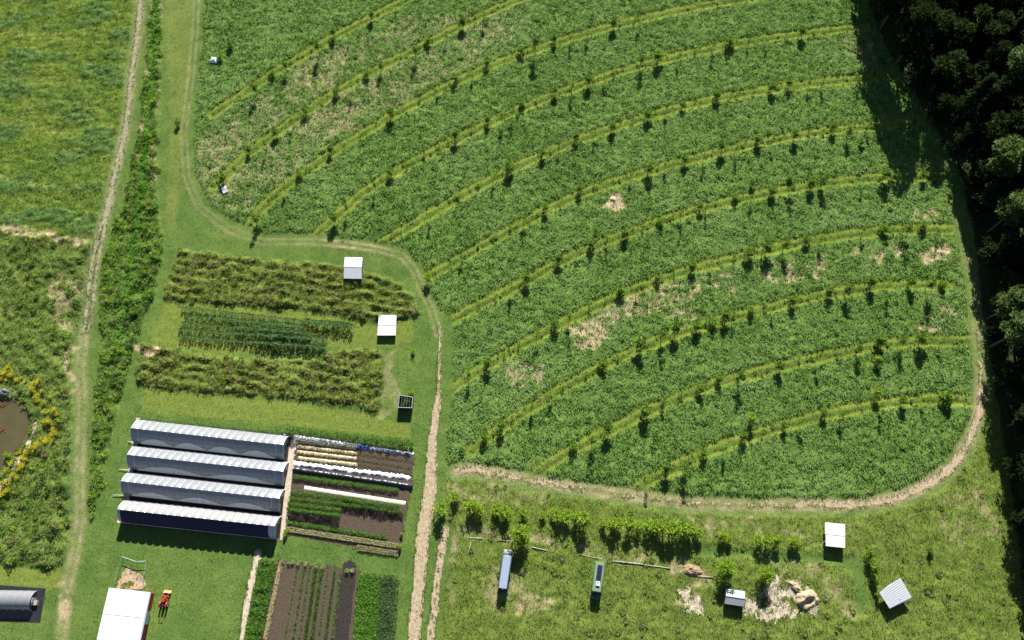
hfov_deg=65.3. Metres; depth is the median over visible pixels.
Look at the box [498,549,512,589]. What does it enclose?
bus
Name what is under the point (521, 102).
shrub
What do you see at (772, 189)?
shrub
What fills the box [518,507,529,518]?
bushy shrub
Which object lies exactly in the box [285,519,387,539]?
crop row
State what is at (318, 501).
crop row
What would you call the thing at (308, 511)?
crop row
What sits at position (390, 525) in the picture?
garden soil
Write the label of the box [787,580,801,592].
earth heap
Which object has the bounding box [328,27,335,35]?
shrub
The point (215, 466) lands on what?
tunnel
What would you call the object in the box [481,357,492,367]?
shrub
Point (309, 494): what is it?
crop row
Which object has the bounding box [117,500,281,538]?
tunnel
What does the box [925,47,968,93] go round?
forest tree
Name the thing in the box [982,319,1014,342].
forest conifer
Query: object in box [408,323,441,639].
dirt track
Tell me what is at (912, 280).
shrub
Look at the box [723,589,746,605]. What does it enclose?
garden shed
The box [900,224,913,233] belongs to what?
young tree
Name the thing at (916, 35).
forest tree
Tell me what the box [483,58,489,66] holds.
shrub
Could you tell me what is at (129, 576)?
bare earth
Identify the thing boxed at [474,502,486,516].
bushy shrub
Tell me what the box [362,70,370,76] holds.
shrub
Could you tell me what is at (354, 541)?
crop row
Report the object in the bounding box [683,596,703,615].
bare earth
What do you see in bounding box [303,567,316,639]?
crop row
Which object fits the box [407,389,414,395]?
bushy shrub
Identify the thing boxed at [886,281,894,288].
sapling
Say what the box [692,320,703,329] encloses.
shrub
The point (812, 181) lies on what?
shrub
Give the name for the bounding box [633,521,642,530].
bushy shrub
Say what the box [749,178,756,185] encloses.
shrub
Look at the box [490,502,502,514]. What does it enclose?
bushy shrub
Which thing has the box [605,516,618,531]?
bushy shrub
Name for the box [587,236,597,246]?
shrub
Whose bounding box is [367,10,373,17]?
shrub
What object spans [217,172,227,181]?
shrub
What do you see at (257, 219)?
young tree
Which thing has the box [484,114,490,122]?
shrub
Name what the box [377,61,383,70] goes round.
young tree
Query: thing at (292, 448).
garden path
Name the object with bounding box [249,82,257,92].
young tree
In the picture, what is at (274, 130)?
shrub
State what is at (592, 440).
young tree
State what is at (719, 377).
shrub
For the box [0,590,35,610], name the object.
hoop house
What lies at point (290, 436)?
plastic mulch
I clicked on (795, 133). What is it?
shrub
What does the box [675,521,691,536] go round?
bushy shrub
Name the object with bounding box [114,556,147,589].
poultry run
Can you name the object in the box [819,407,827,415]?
shrub
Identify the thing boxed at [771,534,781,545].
bushy shrub
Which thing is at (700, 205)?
shrub
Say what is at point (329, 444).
bed foliage
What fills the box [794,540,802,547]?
bushy shrub
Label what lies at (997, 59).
forest tree
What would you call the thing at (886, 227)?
shrub
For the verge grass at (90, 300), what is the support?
on the ground at (282, 244)
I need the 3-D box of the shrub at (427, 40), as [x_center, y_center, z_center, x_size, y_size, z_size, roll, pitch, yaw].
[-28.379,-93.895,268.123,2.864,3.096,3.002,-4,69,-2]
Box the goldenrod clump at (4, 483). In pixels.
[0,478,9,486]
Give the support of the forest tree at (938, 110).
on the ground at (282, 244)
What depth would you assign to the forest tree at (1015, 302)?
220.68 m
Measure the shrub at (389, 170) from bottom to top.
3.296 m
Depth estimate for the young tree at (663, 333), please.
228.88 m
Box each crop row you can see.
[139,415,281,434]
[263,562,282,639]
[285,426,413,447]
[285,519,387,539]
[285,526,397,544]
[286,507,340,517]
[286,528,396,546]
[287,501,340,512]
[287,530,397,548]
[289,495,361,509]
[290,489,360,502]
[293,474,398,492]
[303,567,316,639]
[310,569,323,639]
[324,571,335,639]
[340,496,403,508]
[357,544,397,551]
[357,547,397,554]
[357,549,397,555]
[359,503,403,514]
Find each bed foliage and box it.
[297,440,356,448]
[297,450,352,458]
[298,445,356,454]
[298,457,355,465]
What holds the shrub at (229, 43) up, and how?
on the ground at (282, 244)
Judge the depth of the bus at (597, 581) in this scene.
205.47 m
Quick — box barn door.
[144,611,150,623]
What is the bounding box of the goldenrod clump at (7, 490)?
[4,487,10,494]
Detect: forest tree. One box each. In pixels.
[872,0,916,29]
[890,0,943,65]
[895,0,926,23]
[923,0,953,18]
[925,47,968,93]
[925,92,960,122]
[929,8,974,59]
[951,120,981,150]
[953,2,1001,54]
[956,60,990,95]
[963,0,995,17]
[964,110,1011,158]
[967,157,1006,194]
[967,181,1007,216]
[971,39,1014,76]
[977,74,1015,110]
[977,230,1023,267]
[980,8,1015,46]
[986,0,1017,17]
[986,133,1023,177]
[986,188,1023,232]
[986,286,1023,319]
[988,78,1023,118]
[988,309,1023,351]
[989,283,1023,315]
[992,108,1023,141]
[992,358,1023,398]
[993,146,1023,182]
[996,43,1023,86]
[1002,449,1023,485]
[1003,195,1023,229]
[1006,402,1023,433]
[1009,501,1023,535]
[1013,334,1023,351]
[1016,29,1023,45]
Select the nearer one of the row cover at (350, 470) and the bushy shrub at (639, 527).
the bushy shrub at (639, 527)
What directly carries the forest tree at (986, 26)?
on the ground at (282, 244)
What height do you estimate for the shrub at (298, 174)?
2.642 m
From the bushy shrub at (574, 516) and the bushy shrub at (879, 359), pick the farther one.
the bushy shrub at (879, 359)
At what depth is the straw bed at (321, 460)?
219.06 m
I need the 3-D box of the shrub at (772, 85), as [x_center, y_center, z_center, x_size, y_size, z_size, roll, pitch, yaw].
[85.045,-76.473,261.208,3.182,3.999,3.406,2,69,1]
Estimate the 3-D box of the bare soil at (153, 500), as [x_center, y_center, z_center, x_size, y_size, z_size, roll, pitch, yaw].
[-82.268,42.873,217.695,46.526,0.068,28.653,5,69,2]
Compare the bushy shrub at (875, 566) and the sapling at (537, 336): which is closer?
the bushy shrub at (875, 566)
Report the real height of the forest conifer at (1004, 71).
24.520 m
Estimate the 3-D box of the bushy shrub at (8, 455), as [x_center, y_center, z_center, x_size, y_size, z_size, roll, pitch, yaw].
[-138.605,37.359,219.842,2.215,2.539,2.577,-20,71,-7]
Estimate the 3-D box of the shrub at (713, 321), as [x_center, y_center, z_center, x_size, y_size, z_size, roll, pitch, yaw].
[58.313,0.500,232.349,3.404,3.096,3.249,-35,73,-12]
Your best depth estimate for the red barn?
202.06 m
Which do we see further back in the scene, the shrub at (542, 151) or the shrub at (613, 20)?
the shrub at (613, 20)
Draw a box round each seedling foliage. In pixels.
[357,452,412,460]
[357,457,411,467]
[357,462,409,472]
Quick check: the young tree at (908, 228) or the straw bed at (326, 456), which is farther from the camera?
the young tree at (908, 228)
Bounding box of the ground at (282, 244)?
[0,0,1023,639]
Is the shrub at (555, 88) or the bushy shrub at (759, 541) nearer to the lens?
the bushy shrub at (759, 541)
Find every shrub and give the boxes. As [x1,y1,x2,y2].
[3,451,11,459]
[173,118,179,125]
[216,54,223,59]
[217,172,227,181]
[226,40,233,46]
[245,146,251,152]
[268,69,275,76]
[270,127,278,134]
[295,171,302,178]
[300,105,308,112]
[325,145,333,152]
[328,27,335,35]
[328,212,339,221]
[331,85,340,93]
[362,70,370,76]
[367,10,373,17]
[385,106,395,116]
[385,167,394,175]
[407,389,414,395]
[422,271,431,281]
[424,37,431,43]
[434,502,446,515]
[449,491,459,502]
[450,73,458,81]
[450,129,460,138]
[459,16,466,26]
[462,498,477,513]
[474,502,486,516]
[479,431,489,439]
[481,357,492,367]
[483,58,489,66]
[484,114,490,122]
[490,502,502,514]
[496,419,505,428]
[499,505,514,518]
[503,158,514,173]
[516,46,523,52]
[518,100,524,106]
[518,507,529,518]
[519,272,530,281]
[539,148,546,154]
[539,511,546,518]
[542,202,548,209]
[549,506,557,513]
[550,317,559,329]
[551,33,557,41]
[551,86,558,92]
[551,508,564,521]
[553,253,563,262]
[559,509,572,523]
[568,441,578,451]
[570,510,579,522]
[572,131,579,139]
[575,184,582,191]
[576,510,593,527]
[584,74,594,83]
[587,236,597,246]
[596,359,608,369]
[600,519,607,528]
[603,420,614,433]
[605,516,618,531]
[608,121,615,129]
[609,17,617,27]
[614,286,625,298]
[614,517,626,529]
[621,228,629,236]
[624,517,636,531]
[632,337,646,349]
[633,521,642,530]
[640,405,652,416]
[641,519,652,532]
[643,162,654,172]
[644,108,653,118]
[647,518,661,532]
[653,50,664,60]
[654,275,661,280]
[656,218,663,224]
[656,520,671,536]
[660,462,672,473]
[667,521,678,537]
[670,322,681,334]
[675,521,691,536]
[679,100,686,107]
[681,153,690,162]
[684,521,697,536]
[688,261,697,270]
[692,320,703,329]
[693,528,703,538]
[695,383,706,392]
[696,201,703,208]
[699,448,708,456]
[708,317,717,327]
[712,88,721,98]
[715,373,723,381]
[716,530,726,541]
[717,140,726,150]
[721,309,730,320]
[724,35,735,44]
[724,534,732,542]
[732,193,739,200]
[739,431,748,440]
[742,246,755,256]
[748,307,755,314]
[748,413,757,422]
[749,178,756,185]
[752,535,764,545]
[754,134,763,141]
[761,239,775,252]
[762,533,773,545]
[767,81,776,90]
[768,184,777,194]
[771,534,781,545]
[773,360,784,369]
[781,420,788,427]
[785,78,794,86]
[786,535,796,547]
[788,295,798,303]
[791,129,800,138]
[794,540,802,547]
[798,25,807,35]
[802,234,811,243]
[807,177,816,188]
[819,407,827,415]
[825,286,834,295]
[829,122,837,129]
[864,274,877,286]
[864,548,874,556]
[867,555,877,563]
[869,563,879,571]
[871,332,886,346]
[871,386,882,395]
[871,570,882,578]
[873,354,883,363]
[878,223,890,232]
[879,167,892,179]
[898,394,908,403]
[905,276,917,285]
[915,330,930,344]
[917,220,927,229]
[920,171,928,178]
[927,546,933,553]
[938,280,947,287]
[938,390,953,406]
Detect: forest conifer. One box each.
[901,59,935,95]
[946,72,997,129]
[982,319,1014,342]
[995,45,1020,86]
[999,13,1023,49]
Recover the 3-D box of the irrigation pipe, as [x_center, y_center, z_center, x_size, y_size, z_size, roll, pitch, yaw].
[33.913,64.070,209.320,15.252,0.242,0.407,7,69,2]
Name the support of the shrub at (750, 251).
on the ground at (282, 244)
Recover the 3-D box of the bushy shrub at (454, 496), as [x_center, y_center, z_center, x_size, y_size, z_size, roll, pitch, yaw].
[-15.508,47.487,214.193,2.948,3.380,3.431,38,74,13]
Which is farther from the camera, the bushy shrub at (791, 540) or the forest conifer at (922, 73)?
the forest conifer at (922, 73)
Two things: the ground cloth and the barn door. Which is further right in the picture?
the barn door
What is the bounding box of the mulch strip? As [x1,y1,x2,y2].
[427,524,448,639]
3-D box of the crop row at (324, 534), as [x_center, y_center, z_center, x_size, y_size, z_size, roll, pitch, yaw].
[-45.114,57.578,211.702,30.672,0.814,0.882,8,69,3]
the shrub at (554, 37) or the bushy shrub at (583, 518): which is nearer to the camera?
the bushy shrub at (583, 518)
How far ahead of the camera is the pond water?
223.04 m
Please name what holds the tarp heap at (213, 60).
on the ground at (282, 244)
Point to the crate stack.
(36, 602)
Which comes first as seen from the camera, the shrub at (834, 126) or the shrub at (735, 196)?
the shrub at (735, 196)
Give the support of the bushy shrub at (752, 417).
on the ground at (282, 244)
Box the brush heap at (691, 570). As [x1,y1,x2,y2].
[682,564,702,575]
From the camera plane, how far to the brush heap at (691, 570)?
208.47 m
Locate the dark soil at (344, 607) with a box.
[333,560,355,639]
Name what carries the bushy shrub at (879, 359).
on the ground at (282, 244)
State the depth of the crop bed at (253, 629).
205.43 m
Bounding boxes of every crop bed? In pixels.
[243,559,276,639]
[352,573,381,639]
[374,575,399,639]
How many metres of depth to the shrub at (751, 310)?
233.49 m
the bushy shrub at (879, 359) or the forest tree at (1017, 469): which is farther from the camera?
the bushy shrub at (879, 359)
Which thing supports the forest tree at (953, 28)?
on the ground at (282, 244)
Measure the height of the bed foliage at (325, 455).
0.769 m
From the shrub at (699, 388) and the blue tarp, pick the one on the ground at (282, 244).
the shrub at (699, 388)
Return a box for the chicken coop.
[377,315,396,335]
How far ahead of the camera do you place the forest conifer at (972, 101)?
245.48 m
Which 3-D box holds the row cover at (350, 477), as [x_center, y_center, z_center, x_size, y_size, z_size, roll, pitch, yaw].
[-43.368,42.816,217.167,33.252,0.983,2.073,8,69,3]
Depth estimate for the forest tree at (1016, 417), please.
214.25 m
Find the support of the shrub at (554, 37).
on the ground at (282, 244)
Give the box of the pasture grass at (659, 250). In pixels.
[193,0,1023,608]
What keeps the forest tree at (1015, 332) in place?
on the ground at (282, 244)
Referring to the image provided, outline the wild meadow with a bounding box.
[0,227,91,567]
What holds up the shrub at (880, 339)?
on the ground at (282, 244)
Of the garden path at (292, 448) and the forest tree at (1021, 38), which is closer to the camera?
the garden path at (292, 448)
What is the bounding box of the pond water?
[0,399,31,472]
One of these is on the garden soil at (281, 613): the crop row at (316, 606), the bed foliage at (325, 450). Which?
the crop row at (316, 606)
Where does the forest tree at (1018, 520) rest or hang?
on the ground at (282, 244)
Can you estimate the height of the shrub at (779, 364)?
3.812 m
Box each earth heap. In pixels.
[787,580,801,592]
[795,589,818,610]
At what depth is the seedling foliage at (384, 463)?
218.82 m
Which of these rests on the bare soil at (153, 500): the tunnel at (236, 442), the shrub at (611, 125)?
the tunnel at (236, 442)
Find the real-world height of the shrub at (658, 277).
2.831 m
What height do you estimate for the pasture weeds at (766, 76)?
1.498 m
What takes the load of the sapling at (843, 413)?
on the ground at (282, 244)
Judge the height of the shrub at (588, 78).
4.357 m
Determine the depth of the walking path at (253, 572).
207.28 m
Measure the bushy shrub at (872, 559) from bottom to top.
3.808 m
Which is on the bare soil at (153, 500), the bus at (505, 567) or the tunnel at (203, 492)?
the tunnel at (203, 492)
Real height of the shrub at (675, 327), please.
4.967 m
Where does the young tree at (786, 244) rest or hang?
on the ground at (282, 244)
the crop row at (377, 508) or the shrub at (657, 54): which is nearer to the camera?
the crop row at (377, 508)
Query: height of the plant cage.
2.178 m
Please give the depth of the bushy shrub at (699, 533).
210.11 m
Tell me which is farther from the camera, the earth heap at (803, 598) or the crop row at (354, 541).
the crop row at (354, 541)
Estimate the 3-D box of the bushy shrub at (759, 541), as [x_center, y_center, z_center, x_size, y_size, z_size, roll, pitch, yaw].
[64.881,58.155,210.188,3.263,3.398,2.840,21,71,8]
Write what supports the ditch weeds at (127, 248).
on the ground at (282, 244)
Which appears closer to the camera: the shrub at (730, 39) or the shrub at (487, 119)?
the shrub at (487, 119)
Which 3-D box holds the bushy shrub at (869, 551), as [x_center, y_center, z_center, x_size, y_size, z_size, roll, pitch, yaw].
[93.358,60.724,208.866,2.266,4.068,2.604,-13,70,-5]
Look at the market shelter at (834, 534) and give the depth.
210.23 m
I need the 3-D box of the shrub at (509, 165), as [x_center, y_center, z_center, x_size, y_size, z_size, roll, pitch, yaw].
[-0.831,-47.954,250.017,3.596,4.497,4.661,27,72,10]
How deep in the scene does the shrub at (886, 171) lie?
247.62 m
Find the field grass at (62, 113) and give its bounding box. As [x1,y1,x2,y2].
[0,0,132,238]
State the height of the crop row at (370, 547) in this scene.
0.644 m
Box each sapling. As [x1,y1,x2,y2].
[521,213,526,220]
[533,331,540,339]
[838,411,846,417]
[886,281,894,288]
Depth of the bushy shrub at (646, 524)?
210.33 m
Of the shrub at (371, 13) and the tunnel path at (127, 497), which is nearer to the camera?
the tunnel path at (127, 497)
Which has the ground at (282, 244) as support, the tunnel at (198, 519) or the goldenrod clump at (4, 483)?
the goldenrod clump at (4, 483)
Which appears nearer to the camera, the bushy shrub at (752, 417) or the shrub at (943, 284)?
the bushy shrub at (752, 417)
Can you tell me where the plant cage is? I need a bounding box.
[398,395,413,409]
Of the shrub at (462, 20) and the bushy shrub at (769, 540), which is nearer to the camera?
the bushy shrub at (769, 540)
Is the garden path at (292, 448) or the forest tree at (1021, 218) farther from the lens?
the forest tree at (1021, 218)
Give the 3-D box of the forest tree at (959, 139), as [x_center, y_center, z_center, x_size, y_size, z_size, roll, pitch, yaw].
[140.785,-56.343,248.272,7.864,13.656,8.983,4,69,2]
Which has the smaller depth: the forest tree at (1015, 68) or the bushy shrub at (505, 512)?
the bushy shrub at (505, 512)
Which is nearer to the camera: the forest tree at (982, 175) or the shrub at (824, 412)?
the shrub at (824, 412)
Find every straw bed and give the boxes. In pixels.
[297,445,356,454]
[297,450,355,460]
[298,440,356,449]
[298,456,357,466]
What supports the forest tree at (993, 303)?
on the ground at (282, 244)
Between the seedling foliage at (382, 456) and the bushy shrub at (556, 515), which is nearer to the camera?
the bushy shrub at (556, 515)
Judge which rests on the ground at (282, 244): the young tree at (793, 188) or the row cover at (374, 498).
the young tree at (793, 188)
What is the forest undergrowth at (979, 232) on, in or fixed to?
on the ground at (282, 244)
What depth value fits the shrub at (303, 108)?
257.57 m
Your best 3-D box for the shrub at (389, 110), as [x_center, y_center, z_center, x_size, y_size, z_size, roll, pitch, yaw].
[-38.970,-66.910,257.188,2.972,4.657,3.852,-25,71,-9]
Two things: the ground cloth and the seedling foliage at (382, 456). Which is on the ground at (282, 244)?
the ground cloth
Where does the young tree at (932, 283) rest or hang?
on the ground at (282, 244)
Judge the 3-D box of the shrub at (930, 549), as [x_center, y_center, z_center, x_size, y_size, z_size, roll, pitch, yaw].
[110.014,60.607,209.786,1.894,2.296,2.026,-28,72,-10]
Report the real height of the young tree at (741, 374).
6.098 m
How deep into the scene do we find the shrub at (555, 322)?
231.08 m
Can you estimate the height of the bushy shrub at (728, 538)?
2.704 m
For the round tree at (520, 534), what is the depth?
207.99 m
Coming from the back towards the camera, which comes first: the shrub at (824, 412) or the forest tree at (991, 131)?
the forest tree at (991, 131)
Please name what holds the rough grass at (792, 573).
on the ground at (282, 244)
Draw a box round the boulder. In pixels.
[0,388,10,396]
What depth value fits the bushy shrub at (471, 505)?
211.83 m
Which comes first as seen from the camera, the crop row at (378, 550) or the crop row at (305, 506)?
the crop row at (378, 550)
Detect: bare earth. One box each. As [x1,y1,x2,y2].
[116,567,145,589]
[677,586,690,598]
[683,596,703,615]
[742,575,819,623]
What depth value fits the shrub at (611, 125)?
254.79 m
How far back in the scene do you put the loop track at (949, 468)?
217.46 m
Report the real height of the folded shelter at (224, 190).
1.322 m
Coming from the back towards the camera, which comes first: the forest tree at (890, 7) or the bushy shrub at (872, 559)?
the forest tree at (890, 7)
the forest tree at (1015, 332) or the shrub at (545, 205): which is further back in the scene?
the shrub at (545, 205)
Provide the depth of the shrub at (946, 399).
223.34 m
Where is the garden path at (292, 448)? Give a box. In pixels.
[280,434,298,539]
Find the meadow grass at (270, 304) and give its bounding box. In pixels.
[134,248,419,410]
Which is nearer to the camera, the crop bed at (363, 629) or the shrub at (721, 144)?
the crop bed at (363, 629)
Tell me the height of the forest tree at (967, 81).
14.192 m
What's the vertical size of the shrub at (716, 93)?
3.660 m
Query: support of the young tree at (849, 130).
on the ground at (282, 244)
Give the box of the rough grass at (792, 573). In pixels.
[440,382,1023,639]
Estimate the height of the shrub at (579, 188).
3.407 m
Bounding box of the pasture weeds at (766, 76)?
[202,0,1016,639]
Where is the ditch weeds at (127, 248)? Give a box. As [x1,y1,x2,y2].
[88,0,162,519]
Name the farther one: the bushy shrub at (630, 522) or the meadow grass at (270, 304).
the meadow grass at (270, 304)
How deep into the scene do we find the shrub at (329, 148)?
252.20 m
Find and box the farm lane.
[82,0,143,332]
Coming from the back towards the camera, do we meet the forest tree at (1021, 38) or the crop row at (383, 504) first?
the forest tree at (1021, 38)
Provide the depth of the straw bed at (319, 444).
220.71 m
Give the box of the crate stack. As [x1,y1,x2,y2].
[31,600,38,604]
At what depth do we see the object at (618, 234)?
248.99 m
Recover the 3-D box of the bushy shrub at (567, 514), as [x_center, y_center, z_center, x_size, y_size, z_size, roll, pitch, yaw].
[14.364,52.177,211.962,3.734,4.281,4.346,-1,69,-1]
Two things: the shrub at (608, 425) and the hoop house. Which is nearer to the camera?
the hoop house
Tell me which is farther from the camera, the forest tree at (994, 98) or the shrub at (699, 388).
the forest tree at (994, 98)
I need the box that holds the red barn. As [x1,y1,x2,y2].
[97,588,153,639]
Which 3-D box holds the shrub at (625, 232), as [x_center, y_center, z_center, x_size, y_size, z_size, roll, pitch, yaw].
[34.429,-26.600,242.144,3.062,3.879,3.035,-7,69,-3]
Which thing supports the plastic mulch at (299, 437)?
on the garden soil at (390, 525)
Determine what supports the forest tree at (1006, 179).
on the ground at (282, 244)
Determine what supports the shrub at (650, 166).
on the ground at (282, 244)
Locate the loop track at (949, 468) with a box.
[453,246,984,508]
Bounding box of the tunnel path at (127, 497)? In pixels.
[117,417,139,522]
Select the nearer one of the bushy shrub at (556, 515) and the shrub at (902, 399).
the bushy shrub at (556, 515)
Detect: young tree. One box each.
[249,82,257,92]
[250,213,260,222]
[282,61,287,69]
[314,39,320,52]
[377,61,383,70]
[412,45,418,54]
[530,36,540,48]
[587,436,596,443]
[636,55,645,63]
[657,329,668,338]
[679,462,691,471]
[735,370,746,378]
[780,239,792,249]
[786,185,796,193]
[819,173,829,184]
[842,284,854,293]
[845,127,853,135]
[855,344,863,352]
[896,337,908,344]
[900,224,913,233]
[909,117,918,127]
[925,277,936,289]
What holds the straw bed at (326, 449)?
on the garden soil at (390, 525)
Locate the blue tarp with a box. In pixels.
[357,444,369,449]
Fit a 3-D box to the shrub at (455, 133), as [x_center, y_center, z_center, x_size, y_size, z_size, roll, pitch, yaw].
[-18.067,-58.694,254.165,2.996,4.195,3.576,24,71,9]
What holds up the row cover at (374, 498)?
on the garden soil at (390, 525)
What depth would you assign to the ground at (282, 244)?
234.70 m
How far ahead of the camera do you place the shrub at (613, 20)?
269.12 m
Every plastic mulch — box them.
[144,419,291,438]
[295,435,356,446]
[369,447,413,454]
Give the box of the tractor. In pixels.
[158,590,171,607]
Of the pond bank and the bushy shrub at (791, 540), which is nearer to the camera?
the bushy shrub at (791, 540)
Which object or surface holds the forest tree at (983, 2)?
on the ground at (282, 244)
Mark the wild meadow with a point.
(47, 365)
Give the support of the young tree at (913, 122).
on the ground at (282, 244)
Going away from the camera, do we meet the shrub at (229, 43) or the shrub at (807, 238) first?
the shrub at (807, 238)
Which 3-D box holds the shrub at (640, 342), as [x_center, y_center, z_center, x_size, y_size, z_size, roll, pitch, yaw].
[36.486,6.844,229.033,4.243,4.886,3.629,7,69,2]
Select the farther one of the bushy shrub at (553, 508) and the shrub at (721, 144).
the shrub at (721, 144)
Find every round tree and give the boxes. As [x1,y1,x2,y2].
[508,523,531,544]
[715,559,738,579]
[756,566,775,584]
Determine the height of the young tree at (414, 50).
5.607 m
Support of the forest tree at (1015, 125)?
on the ground at (282, 244)
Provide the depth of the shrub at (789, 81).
260.79 m
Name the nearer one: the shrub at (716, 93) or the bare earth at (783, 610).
the bare earth at (783, 610)
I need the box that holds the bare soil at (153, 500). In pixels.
[130,419,294,537]
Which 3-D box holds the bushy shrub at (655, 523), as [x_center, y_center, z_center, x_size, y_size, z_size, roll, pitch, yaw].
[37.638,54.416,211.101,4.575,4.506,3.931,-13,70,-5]
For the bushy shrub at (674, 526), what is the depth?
209.15 m
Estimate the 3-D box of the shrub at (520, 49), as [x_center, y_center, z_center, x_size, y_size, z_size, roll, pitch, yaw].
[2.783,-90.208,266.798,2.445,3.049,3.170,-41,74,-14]
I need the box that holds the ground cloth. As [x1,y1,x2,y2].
[0,585,45,621]
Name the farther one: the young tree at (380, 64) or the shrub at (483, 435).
the young tree at (380, 64)
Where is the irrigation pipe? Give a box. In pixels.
[612,561,670,568]
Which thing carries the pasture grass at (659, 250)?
on the ground at (282, 244)
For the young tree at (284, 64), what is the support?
on the ground at (282, 244)
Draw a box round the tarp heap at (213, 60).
[209,57,217,62]
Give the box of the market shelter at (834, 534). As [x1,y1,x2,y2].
[820,522,844,547]
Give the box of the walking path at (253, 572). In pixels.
[240,549,261,639]
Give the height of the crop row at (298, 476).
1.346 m
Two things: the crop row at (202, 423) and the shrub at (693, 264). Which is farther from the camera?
the shrub at (693, 264)
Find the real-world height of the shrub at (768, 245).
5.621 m
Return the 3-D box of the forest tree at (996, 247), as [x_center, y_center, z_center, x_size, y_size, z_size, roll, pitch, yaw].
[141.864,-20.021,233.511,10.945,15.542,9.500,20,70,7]
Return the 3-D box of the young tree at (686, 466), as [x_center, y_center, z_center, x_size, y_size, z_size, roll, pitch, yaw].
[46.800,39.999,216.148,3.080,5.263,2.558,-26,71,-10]
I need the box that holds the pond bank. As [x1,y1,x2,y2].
[0,423,37,491]
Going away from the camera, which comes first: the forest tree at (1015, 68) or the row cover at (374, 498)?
the row cover at (374, 498)
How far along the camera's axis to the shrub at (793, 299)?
233.57 m
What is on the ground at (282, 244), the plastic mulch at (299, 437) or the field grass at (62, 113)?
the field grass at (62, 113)
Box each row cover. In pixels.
[292,466,412,489]
[293,461,409,480]
[304,486,405,504]
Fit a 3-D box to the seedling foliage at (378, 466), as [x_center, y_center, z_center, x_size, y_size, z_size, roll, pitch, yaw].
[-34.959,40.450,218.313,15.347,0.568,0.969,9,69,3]
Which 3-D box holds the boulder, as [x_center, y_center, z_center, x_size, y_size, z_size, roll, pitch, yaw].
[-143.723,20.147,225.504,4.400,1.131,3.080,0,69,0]
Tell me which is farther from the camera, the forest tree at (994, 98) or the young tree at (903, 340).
the forest tree at (994, 98)
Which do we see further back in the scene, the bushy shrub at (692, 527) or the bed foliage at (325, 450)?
the bed foliage at (325, 450)
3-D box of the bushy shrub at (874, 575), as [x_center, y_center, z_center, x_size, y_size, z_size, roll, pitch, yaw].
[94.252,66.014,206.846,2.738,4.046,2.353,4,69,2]
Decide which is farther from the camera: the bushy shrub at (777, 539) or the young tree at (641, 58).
the young tree at (641, 58)
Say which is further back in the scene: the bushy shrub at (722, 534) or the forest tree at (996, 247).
the forest tree at (996, 247)
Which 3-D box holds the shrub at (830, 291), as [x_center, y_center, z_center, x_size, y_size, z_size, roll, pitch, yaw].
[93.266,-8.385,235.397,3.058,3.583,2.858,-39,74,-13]
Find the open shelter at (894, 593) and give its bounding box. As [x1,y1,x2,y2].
[879,578,911,607]
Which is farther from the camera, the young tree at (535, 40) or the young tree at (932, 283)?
the young tree at (535, 40)
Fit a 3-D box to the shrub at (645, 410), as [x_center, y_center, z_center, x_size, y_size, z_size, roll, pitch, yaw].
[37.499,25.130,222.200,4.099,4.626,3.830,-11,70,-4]
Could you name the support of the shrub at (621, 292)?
on the ground at (282, 244)
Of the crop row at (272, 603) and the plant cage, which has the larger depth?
the plant cage
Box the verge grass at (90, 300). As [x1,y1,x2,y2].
[4,0,985,639]
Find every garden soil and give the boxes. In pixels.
[261,559,360,639]
[287,434,414,553]
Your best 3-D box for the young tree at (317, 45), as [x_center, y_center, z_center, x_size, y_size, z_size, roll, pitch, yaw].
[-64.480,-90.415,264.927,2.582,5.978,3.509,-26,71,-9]
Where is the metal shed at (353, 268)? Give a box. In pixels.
[344,257,362,279]
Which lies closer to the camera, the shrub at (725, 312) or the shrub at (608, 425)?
the shrub at (608, 425)
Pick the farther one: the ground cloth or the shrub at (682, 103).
the shrub at (682, 103)
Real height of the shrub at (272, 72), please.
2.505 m
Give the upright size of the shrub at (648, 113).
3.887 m
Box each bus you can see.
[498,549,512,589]
[589,562,604,599]
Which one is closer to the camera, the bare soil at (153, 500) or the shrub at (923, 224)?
the bare soil at (153, 500)
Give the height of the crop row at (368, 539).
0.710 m
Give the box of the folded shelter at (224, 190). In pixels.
[221,185,227,193]
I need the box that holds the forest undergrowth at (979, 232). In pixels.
[869,2,1023,579]
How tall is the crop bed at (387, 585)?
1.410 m
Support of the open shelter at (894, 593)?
on the ground at (282, 244)
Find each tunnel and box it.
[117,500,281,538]
[121,472,285,511]
[127,446,288,485]
[130,420,288,459]
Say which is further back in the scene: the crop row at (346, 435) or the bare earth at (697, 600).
the crop row at (346, 435)
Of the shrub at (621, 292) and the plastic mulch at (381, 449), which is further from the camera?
the shrub at (621, 292)
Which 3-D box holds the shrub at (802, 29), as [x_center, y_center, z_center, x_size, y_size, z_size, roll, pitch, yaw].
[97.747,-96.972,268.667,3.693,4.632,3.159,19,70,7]
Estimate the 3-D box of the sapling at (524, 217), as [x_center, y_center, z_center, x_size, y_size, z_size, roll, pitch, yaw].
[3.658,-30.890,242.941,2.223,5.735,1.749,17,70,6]
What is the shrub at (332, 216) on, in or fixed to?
on the ground at (282, 244)
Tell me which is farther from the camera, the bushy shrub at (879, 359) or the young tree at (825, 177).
the young tree at (825, 177)
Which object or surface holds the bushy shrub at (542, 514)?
on the ground at (282, 244)

